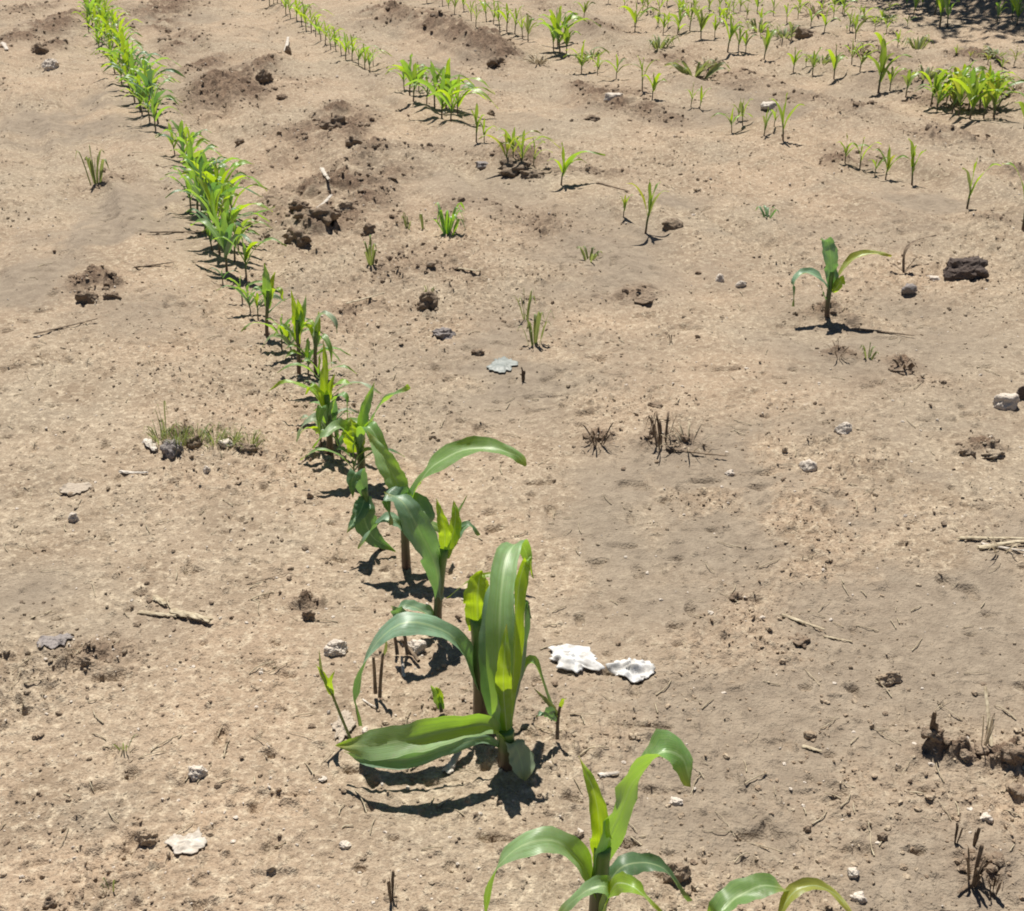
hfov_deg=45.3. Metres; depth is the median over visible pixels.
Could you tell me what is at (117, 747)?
weed tuft
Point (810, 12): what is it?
maize seedling
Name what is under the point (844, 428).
field stone
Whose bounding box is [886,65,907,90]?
maize seedling
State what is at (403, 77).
maize seedling
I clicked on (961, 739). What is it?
soil clod
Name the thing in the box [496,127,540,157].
maize seedling
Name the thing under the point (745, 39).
maize seedling
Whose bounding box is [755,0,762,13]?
maize seedling
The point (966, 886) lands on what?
twig
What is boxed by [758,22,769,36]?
maize seedling
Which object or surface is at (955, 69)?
maize seedling
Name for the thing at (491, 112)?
soil clod
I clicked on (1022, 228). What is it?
maize seedling
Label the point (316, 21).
maize seedling
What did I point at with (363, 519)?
maize plant
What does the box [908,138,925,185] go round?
maize seedling
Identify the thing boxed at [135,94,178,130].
maize seedling
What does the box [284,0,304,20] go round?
maize seedling
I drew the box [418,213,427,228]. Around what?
weed tuft
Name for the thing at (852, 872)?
pebble
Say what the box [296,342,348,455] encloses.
maize plant
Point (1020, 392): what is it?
field stone
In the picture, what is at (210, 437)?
grass tuft
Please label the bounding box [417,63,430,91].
maize seedling
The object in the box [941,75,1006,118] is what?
maize seedling
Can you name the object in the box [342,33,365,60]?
maize seedling
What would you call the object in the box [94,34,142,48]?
maize seedling
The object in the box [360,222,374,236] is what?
soil clod
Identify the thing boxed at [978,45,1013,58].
weed tuft
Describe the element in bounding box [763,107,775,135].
maize seedling
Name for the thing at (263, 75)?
soil clod
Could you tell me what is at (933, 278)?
field stone
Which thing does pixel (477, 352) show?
soil clod
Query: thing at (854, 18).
maize seedling
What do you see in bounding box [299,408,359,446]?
maize seedling
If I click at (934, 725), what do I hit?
dead sprout
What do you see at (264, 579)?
dry straw
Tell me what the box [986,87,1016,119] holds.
maize seedling
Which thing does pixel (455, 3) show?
maize seedling
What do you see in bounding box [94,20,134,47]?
maize seedling
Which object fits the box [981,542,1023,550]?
dry stalk
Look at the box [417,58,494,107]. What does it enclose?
maize seedling
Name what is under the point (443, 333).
field stone
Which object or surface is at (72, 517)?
pebble
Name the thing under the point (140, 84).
maize seedling
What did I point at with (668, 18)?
maize seedling
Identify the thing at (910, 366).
dead weed
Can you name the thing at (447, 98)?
maize seedling
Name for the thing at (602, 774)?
white chip
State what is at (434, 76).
maize seedling
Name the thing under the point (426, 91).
maize seedling
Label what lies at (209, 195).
maize seedling
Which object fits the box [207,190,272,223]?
maize seedling
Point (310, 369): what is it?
maize seedling
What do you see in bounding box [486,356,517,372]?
plastic scrap
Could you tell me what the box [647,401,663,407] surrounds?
soil clod
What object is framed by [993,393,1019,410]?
field stone
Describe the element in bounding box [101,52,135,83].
maize seedling
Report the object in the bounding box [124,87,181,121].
maize seedling
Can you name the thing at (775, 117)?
maize seedling
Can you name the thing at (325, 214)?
soil clod
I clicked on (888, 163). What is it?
maize seedling
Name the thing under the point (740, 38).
maize seedling
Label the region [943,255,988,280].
clod
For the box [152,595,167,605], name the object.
dry stalk
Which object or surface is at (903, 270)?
dead sprig
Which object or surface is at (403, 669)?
white chip
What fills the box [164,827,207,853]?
white chip
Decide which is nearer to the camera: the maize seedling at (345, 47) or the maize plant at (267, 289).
the maize plant at (267, 289)
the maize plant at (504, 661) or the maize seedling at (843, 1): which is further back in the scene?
the maize seedling at (843, 1)
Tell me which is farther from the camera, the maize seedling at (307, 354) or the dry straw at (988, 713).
the maize seedling at (307, 354)
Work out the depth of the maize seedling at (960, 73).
5.36 m
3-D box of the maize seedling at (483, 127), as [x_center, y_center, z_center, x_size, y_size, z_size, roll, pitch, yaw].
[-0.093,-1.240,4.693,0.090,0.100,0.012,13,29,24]
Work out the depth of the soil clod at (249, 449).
2.41 m
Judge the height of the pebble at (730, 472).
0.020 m
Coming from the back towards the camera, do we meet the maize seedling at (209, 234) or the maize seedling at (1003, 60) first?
the maize seedling at (1003, 60)
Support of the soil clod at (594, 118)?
on the ground
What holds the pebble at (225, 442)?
on the ground
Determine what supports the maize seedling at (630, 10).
on the ground
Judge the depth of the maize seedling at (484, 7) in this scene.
8.12 m
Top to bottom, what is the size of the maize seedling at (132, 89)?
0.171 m
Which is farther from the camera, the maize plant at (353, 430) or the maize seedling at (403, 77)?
the maize seedling at (403, 77)
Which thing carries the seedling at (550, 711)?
on the ground
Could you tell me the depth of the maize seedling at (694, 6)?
7.59 m
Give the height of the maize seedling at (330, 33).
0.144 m
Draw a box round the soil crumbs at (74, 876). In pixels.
[0,0,1023,910]
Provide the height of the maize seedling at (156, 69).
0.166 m
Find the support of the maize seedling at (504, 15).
on the ground
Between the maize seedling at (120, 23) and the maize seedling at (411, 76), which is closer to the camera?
the maize seedling at (411, 76)
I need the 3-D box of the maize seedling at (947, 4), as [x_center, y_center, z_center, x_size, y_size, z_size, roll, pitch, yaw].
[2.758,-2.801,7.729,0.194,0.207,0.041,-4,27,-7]
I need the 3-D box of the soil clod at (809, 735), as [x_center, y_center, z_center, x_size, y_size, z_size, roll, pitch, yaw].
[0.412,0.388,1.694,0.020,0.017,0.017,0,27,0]
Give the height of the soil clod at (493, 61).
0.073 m
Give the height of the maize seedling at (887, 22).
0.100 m
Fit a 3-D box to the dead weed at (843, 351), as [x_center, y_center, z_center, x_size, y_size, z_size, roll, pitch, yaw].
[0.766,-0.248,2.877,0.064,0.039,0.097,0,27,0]
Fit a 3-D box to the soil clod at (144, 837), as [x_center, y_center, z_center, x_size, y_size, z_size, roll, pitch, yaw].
[-0.445,0.468,1.495,0.026,0.030,0.022,-20,33,-34]
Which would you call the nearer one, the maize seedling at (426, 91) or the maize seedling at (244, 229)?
the maize seedling at (244, 229)
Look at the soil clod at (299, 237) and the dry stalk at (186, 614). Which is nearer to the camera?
the dry stalk at (186, 614)
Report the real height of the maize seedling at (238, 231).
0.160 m
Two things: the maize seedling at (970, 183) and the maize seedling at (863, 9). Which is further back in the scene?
the maize seedling at (863, 9)
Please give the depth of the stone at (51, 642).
1.85 m
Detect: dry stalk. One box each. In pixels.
[137,610,176,616]
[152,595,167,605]
[168,608,212,622]
[956,536,1023,539]
[977,540,1023,549]
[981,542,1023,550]
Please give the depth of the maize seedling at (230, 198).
3.87 m
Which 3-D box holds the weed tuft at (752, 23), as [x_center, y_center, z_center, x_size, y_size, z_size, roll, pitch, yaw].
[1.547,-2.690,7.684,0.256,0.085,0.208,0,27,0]
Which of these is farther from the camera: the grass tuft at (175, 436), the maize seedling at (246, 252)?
the maize seedling at (246, 252)
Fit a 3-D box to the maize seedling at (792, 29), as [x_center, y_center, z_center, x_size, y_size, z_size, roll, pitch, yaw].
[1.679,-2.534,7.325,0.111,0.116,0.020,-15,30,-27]
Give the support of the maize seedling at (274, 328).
on the ground
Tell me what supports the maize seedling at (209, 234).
on the ground
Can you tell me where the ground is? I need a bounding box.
[0,0,1023,910]
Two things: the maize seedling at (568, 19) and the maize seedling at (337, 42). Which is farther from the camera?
the maize seedling at (568, 19)
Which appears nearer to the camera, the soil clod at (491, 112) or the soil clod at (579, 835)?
the soil clod at (579, 835)
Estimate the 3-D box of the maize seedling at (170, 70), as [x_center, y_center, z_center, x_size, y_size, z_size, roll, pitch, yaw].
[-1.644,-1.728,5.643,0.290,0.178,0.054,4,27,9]
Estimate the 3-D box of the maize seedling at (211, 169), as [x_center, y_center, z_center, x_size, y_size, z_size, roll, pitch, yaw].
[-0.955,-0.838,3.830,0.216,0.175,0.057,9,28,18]
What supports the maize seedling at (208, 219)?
on the ground
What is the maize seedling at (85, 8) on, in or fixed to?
on the ground
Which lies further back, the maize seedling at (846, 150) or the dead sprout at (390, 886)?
the maize seedling at (846, 150)
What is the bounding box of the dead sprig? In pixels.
[890,235,936,272]
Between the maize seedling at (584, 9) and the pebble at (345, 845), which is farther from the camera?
the maize seedling at (584, 9)
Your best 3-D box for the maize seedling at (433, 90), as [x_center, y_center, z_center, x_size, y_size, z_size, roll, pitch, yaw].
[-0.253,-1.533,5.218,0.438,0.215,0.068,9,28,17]
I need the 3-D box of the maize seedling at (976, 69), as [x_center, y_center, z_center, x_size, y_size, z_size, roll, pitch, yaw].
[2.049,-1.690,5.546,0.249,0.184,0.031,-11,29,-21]
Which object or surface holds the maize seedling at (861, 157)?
on the ground
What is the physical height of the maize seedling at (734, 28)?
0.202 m
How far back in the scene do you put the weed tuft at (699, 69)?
6.14 m
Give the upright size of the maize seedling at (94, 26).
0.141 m
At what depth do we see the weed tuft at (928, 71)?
5.94 m
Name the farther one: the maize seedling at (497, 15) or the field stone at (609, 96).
the maize seedling at (497, 15)
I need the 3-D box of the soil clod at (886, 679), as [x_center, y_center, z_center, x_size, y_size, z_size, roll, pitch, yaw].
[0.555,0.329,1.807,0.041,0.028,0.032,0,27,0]
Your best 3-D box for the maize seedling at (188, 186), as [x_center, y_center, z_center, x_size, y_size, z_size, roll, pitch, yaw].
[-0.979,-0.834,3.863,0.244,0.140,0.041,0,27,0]
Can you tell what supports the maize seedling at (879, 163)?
on the ground
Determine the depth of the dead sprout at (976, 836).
1.50 m
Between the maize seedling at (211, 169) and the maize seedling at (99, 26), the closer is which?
the maize seedling at (211, 169)
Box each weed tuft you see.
[75,145,109,185]
[99,877,116,891]
[112,735,134,751]
[364,235,377,265]
[402,213,410,228]
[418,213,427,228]
[431,202,464,234]
[512,289,535,319]
[517,311,553,345]
[521,54,551,64]
[571,49,611,60]
[576,246,601,261]
[647,35,679,48]
[665,59,729,78]
[691,56,723,68]
[738,18,779,31]
[755,205,779,217]
[764,28,794,37]
[793,0,833,14]
[804,54,843,64]
[849,39,878,55]
[859,13,899,21]
[860,342,878,359]
[902,34,933,49]
[912,65,943,79]
[960,844,998,887]
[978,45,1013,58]
[1008,82,1023,88]
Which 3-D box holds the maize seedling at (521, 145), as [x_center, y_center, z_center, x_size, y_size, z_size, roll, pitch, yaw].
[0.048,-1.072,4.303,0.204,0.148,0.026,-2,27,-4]
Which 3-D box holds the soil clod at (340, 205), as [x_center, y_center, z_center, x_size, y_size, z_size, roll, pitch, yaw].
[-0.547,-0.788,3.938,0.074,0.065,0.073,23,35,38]
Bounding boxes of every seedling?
[73,9,92,32]
[77,0,93,16]
[77,0,96,23]
[80,0,122,18]
[80,4,110,23]
[81,18,103,39]
[83,22,104,51]
[89,0,127,19]
[91,17,117,43]
[91,35,156,70]
[93,6,119,36]
[93,8,123,45]
[94,6,130,24]
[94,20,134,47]
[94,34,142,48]
[95,42,139,73]
[100,58,139,91]
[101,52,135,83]
[103,23,137,46]
[103,53,163,94]
[104,27,141,44]
[106,48,152,71]
[107,16,142,46]
[107,31,140,52]
[109,41,167,73]
[112,40,145,56]
[115,64,161,101]
[117,64,169,95]
[119,66,180,110]
[120,79,161,114]
[120,80,179,123]
[123,75,155,109]
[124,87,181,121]
[127,60,185,98]
[128,53,179,66]
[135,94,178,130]
[136,65,177,89]
[155,123,177,154]
[156,129,207,162]
[160,120,202,159]
[160,168,234,208]
[165,158,225,215]
[165,174,262,220]
[170,133,221,163]
[170,157,229,212]
[173,127,209,141]
[174,124,210,152]
[175,136,219,168]
[179,168,223,228]
[179,175,238,224]
[180,152,221,170]
[180,152,240,170]
[181,160,251,216]
[186,199,269,254]
[190,209,254,270]
[190,211,228,250]
[200,180,221,225]
[202,208,258,261]
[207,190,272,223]
[208,162,266,197]
[208,267,240,282]
[213,236,286,280]
[218,284,285,311]
[224,276,274,300]
[225,178,268,207]
[227,219,271,250]
[241,314,311,348]
[247,291,284,319]
[262,318,322,355]
[269,379,380,399]
[277,353,356,379]
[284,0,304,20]
[285,0,298,17]
[285,338,350,375]
[288,1,315,21]
[290,0,310,24]
[290,6,332,29]
[294,9,324,32]
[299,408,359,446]
[300,439,404,471]
[304,16,320,36]
[306,22,334,39]
[309,400,356,442]
[316,21,339,43]
[316,429,343,458]
[317,651,351,738]
[319,27,347,48]
[325,29,343,50]
[328,30,352,54]
[329,32,360,59]
[337,33,363,53]
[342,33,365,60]
[347,44,383,64]
[356,44,390,68]
[359,49,380,71]
[386,54,440,94]
[386,67,428,88]
[388,63,439,100]
[391,606,419,662]
[404,69,497,117]
[409,76,439,103]
[411,61,473,107]
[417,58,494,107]
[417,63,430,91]
[419,75,494,113]
[425,85,486,120]
[431,686,444,712]
[451,0,458,13]
[461,0,481,20]
[467,1,485,26]
[471,104,483,141]
[477,0,505,23]
[479,0,504,20]
[479,118,494,142]
[479,132,560,157]
[490,2,512,29]
[494,3,531,31]
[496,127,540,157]
[498,129,553,160]
[506,5,531,33]
[507,11,533,37]
[515,14,536,41]
[525,139,552,165]
[534,6,600,52]
[535,16,574,49]
[535,689,565,739]
[539,8,586,45]
[549,142,586,184]
[552,26,580,53]
[561,12,578,30]
[563,40,608,73]
[572,1,595,14]
[588,54,611,75]
[594,54,644,78]
[618,3,659,31]
[620,194,633,216]
[626,179,668,233]
[637,55,657,90]
[643,73,666,99]
[656,15,674,33]
[660,11,676,27]
[666,5,687,33]
[671,20,688,30]
[677,1,713,30]
[685,84,699,106]
[690,8,717,37]
[699,85,711,108]
[711,15,722,36]
[711,106,752,132]
[716,2,732,21]
[718,15,744,51]
[721,21,757,50]
[732,99,748,120]
[739,30,757,52]
[740,99,750,125]
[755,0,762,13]
[755,4,775,17]
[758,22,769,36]
[760,27,779,59]
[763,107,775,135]
[768,109,786,125]
[772,92,804,139]
[783,4,807,22]
[787,21,800,39]
[787,48,805,72]
[791,0,809,18]
[805,47,825,74]
[808,6,824,26]
[817,7,840,31]
[825,44,847,78]
[828,1,844,17]
[837,133,873,162]
[838,0,856,16]
[841,0,857,14]
[843,42,873,64]
[845,9,866,30]
[847,14,875,38]
[850,47,879,71]
[852,137,880,168]
[861,5,880,14]
[862,38,912,93]
[868,157,893,175]
[873,32,900,44]
[874,146,908,179]
[879,18,895,32]
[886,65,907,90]
[895,30,913,44]
[900,69,920,97]
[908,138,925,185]
[912,69,962,106]
[913,0,919,15]
[914,82,954,110]
[918,80,952,106]
[931,67,970,100]
[937,85,973,112]
[938,0,944,26]
[941,70,952,105]
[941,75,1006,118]
[943,0,959,27]
[947,76,981,115]
[948,65,987,108]
[949,60,987,75]
[960,67,1006,110]
[962,158,1001,208]
[966,68,1015,108]
[968,78,1023,116]
[969,82,1004,118]
[976,62,1020,80]
[978,71,1023,108]
[985,70,1010,108]
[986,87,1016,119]
[995,57,1008,69]
[996,1,1007,21]
[1002,162,1023,231]
[1009,0,1020,19]
[1011,0,1023,24]
[1015,101,1023,128]
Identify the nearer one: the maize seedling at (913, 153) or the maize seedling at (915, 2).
the maize seedling at (913, 153)
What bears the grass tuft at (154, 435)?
on the ground
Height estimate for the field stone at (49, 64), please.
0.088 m
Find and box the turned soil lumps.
[0,0,1023,881]
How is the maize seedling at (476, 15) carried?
on the ground
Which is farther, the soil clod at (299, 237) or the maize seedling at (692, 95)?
the maize seedling at (692, 95)
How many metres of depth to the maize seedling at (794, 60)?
6.41 m
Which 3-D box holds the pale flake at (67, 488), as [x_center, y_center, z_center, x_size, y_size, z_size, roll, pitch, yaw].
[-0.821,0.060,2.307,0.064,0.007,0.050,0,27,0]
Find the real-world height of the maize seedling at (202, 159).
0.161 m
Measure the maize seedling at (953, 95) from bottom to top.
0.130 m
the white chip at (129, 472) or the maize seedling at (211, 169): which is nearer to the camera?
the white chip at (129, 472)
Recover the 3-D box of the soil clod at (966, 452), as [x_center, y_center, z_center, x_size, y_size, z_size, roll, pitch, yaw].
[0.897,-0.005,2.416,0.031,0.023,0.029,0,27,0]
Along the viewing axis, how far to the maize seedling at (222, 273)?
3.33 m
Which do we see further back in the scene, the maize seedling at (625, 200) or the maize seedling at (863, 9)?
the maize seedling at (863, 9)
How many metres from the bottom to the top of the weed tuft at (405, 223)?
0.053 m
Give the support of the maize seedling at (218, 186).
on the ground
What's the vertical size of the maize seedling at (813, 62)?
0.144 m
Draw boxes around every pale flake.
[59,482,92,494]
[332,710,355,742]
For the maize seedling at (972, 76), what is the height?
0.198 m
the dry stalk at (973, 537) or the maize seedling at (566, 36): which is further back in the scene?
the maize seedling at (566, 36)
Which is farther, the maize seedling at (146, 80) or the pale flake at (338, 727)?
the maize seedling at (146, 80)
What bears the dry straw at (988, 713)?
on the ground
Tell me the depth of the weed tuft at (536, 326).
2.96 m
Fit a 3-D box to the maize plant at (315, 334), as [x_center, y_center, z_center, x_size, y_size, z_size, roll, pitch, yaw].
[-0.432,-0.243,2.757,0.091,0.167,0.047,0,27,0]
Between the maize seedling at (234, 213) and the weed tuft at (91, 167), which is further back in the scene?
the weed tuft at (91, 167)
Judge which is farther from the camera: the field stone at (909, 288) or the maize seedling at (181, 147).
the maize seedling at (181, 147)
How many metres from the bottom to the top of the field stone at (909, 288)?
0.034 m
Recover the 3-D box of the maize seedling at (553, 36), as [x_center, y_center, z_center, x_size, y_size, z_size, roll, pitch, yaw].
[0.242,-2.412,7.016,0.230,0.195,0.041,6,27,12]
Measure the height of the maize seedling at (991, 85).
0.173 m
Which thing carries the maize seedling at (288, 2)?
on the ground
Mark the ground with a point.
(666, 262)
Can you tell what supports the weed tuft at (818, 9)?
on the ground
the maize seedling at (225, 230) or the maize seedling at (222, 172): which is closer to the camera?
the maize seedling at (225, 230)
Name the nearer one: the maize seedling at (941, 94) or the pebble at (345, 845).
the pebble at (345, 845)
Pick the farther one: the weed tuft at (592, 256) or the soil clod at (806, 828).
the weed tuft at (592, 256)
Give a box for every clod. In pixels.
[31,42,48,53]
[42,896,56,909]
[75,289,98,303]
[79,656,90,666]
[103,292,121,299]
[133,829,159,846]
[160,439,183,458]
[185,434,202,448]
[234,138,244,145]
[234,442,258,455]
[255,67,273,84]
[276,93,288,99]
[282,226,311,247]
[285,46,291,54]
[288,198,311,210]
[293,203,339,226]
[301,609,315,620]
[306,492,313,498]
[319,114,344,129]
[329,199,354,215]
[345,135,362,146]
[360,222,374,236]
[416,291,437,310]
[471,349,484,355]
[486,56,505,67]
[487,109,494,115]
[497,158,530,176]
[520,170,544,178]
[573,832,583,838]
[584,115,599,121]
[634,295,657,304]
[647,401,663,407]
[662,218,682,229]
[662,862,690,884]
[729,591,742,601]
[788,632,810,648]
[795,26,813,38]
[803,730,816,739]
[803,826,810,831]
[875,671,902,686]
[877,831,887,841]
[888,363,914,375]
[921,726,944,741]
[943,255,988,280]
[957,735,969,746]
[959,447,975,457]
[975,745,990,755]
[981,448,1004,459]
[1000,742,1023,765]
[1005,782,1023,798]
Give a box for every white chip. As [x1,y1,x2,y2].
[0,42,8,49]
[119,470,147,473]
[142,438,157,450]
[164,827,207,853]
[284,36,288,51]
[316,194,331,207]
[320,167,329,179]
[400,656,405,676]
[442,751,461,773]
[598,771,618,776]
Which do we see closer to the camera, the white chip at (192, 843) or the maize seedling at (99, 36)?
the white chip at (192, 843)
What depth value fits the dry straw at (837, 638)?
1.90 m
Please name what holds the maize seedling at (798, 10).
on the ground
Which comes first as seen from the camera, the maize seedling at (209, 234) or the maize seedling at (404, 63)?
the maize seedling at (209, 234)
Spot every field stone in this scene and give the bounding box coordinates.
[41,59,58,70]
[188,765,207,781]
[323,639,347,656]
[407,639,426,654]
[431,327,455,339]
[475,161,488,168]
[603,92,622,101]
[760,101,778,109]
[799,459,816,471]
[833,422,851,434]
[901,283,917,294]
[927,275,939,281]
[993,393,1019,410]
[1016,386,1023,399]
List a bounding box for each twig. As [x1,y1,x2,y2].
[33,318,97,334]
[133,261,172,267]
[147,231,205,232]
[597,182,628,191]
[666,447,725,455]
[851,328,915,335]
[957,880,971,892]
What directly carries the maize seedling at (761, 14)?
on the ground
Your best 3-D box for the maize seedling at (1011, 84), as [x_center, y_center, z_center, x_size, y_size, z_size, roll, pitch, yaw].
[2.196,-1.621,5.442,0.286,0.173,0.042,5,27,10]
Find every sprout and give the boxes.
[372,642,386,697]
[387,870,397,902]
[521,367,525,381]
[645,411,681,453]
[929,712,938,733]
[954,812,964,843]
[973,828,980,845]
[980,713,994,745]
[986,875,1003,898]
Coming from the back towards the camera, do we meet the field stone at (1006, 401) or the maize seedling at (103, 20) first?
the maize seedling at (103, 20)
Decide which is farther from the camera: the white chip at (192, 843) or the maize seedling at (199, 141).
the maize seedling at (199, 141)
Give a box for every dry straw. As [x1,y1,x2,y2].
[239,571,291,586]
[345,292,384,303]
[458,267,480,271]
[779,613,825,630]
[802,744,821,752]
[823,635,852,641]
[984,685,992,745]
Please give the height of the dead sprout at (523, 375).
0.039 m
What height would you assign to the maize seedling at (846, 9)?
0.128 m
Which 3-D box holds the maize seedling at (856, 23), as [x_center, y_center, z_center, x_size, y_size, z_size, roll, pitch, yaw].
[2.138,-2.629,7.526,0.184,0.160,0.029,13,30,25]
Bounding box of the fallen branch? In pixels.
[968,47,1010,64]
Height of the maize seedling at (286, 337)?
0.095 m
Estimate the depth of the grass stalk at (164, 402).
2.44 m
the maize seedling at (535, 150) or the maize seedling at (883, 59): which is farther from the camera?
the maize seedling at (883, 59)
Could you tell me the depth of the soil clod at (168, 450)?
2.40 m
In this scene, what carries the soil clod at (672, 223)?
on the ground
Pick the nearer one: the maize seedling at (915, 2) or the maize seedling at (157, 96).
the maize seedling at (157, 96)
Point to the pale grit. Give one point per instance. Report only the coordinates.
(364, 729)
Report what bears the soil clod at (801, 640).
on the ground
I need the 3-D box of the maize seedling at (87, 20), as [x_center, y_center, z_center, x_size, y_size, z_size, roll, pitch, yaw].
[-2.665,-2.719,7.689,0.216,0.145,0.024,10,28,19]
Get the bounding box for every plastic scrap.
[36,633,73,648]
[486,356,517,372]
[548,644,604,673]
[606,658,655,682]
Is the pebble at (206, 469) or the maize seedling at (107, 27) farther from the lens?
the maize seedling at (107, 27)
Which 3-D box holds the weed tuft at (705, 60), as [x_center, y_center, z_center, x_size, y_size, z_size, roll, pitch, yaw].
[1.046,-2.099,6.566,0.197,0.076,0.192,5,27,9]
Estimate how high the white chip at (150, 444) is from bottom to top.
0.016 m
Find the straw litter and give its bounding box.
[0,16,1023,862]
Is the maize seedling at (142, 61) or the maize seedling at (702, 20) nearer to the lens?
the maize seedling at (142, 61)
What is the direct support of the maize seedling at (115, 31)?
on the ground
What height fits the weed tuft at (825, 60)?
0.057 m
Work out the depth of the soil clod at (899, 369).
2.81 m
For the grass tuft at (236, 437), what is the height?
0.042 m
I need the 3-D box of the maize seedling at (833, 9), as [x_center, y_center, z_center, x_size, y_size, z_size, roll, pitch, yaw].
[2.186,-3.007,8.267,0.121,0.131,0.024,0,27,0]
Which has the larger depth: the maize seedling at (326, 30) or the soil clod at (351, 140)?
the maize seedling at (326, 30)
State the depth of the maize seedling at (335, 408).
2.43 m
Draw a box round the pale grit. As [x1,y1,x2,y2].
[0,1,1023,910]
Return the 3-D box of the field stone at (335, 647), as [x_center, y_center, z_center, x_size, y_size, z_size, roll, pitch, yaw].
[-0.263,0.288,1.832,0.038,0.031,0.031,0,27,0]
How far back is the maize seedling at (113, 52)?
6.02 m
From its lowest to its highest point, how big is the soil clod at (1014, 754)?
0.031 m
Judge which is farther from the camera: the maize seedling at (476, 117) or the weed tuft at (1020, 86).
the weed tuft at (1020, 86)
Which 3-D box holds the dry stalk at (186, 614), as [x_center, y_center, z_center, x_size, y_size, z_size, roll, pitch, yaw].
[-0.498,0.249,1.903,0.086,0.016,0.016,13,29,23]
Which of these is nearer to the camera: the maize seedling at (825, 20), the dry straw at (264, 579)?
the dry straw at (264, 579)
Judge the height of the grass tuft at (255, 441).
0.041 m
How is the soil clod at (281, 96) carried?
on the ground
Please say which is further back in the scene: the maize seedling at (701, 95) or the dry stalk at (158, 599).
the maize seedling at (701, 95)
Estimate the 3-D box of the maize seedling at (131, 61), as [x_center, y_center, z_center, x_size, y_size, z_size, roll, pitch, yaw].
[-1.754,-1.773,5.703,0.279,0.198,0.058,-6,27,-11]
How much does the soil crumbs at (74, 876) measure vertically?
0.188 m
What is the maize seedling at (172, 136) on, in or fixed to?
on the ground
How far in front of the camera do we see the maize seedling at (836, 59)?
6.24 m
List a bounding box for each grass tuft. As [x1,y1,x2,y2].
[140,420,179,443]
[159,420,196,448]
[171,423,214,443]
[198,422,238,448]
[213,423,248,446]
[222,428,267,447]
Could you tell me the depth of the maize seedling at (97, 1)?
7.86 m
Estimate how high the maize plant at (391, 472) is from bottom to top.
0.240 m
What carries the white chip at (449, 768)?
on the ground
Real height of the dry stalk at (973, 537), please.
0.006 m
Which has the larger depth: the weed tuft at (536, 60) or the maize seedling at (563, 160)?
the weed tuft at (536, 60)
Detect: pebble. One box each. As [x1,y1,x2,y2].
[68,513,79,521]
[203,465,210,473]
[218,438,233,448]
[339,840,350,849]
[668,796,682,805]
[715,273,724,281]
[724,469,734,475]
[735,280,746,287]
[847,867,859,878]
[850,891,866,903]
[980,812,993,822]
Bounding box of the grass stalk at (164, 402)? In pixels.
[154,401,167,438]
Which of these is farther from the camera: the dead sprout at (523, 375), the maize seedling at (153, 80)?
the maize seedling at (153, 80)
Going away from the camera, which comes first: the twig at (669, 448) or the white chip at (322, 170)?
the twig at (669, 448)
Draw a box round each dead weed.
[577,421,616,445]
[653,421,718,454]
[830,338,852,358]
[892,354,917,370]
[980,526,1020,554]
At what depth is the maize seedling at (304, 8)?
8.12 m
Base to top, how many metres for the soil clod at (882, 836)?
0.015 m
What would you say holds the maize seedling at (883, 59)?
on the ground
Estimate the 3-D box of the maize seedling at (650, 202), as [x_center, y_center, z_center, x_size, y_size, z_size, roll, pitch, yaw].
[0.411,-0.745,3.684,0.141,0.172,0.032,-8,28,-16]
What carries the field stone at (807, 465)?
on the ground
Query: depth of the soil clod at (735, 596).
1.99 m
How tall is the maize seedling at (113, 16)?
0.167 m
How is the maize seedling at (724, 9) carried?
on the ground
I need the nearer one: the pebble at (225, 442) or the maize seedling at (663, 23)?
the pebble at (225, 442)
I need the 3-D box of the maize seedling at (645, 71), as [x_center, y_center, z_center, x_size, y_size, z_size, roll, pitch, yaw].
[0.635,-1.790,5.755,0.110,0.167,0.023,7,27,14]
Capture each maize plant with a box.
[251,263,290,335]
[274,290,314,373]
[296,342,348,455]
[299,310,340,376]
[312,383,409,470]
[335,539,557,780]
[346,467,395,551]
[353,570,514,725]
[358,431,526,569]
[384,491,480,618]
[484,728,692,910]
[707,873,851,910]
[791,237,891,317]
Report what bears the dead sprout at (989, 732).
on the ground
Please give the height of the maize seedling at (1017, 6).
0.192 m
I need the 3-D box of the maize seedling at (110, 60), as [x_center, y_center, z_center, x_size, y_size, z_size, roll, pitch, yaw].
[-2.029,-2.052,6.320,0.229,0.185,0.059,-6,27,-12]
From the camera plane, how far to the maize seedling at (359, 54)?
6.47 m
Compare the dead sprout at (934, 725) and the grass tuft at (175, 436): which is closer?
the dead sprout at (934, 725)
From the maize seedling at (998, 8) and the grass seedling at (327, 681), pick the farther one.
the maize seedling at (998, 8)
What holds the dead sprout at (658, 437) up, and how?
on the ground
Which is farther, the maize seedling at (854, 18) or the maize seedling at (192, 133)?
the maize seedling at (854, 18)
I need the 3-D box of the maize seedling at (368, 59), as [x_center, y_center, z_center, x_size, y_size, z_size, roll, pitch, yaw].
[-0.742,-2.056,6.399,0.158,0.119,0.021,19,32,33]
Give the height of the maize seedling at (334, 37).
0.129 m
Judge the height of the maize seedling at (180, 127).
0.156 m
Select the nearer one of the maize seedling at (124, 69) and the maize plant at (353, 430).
the maize plant at (353, 430)
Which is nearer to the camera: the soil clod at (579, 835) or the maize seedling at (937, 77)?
the soil clod at (579, 835)
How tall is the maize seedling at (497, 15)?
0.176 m

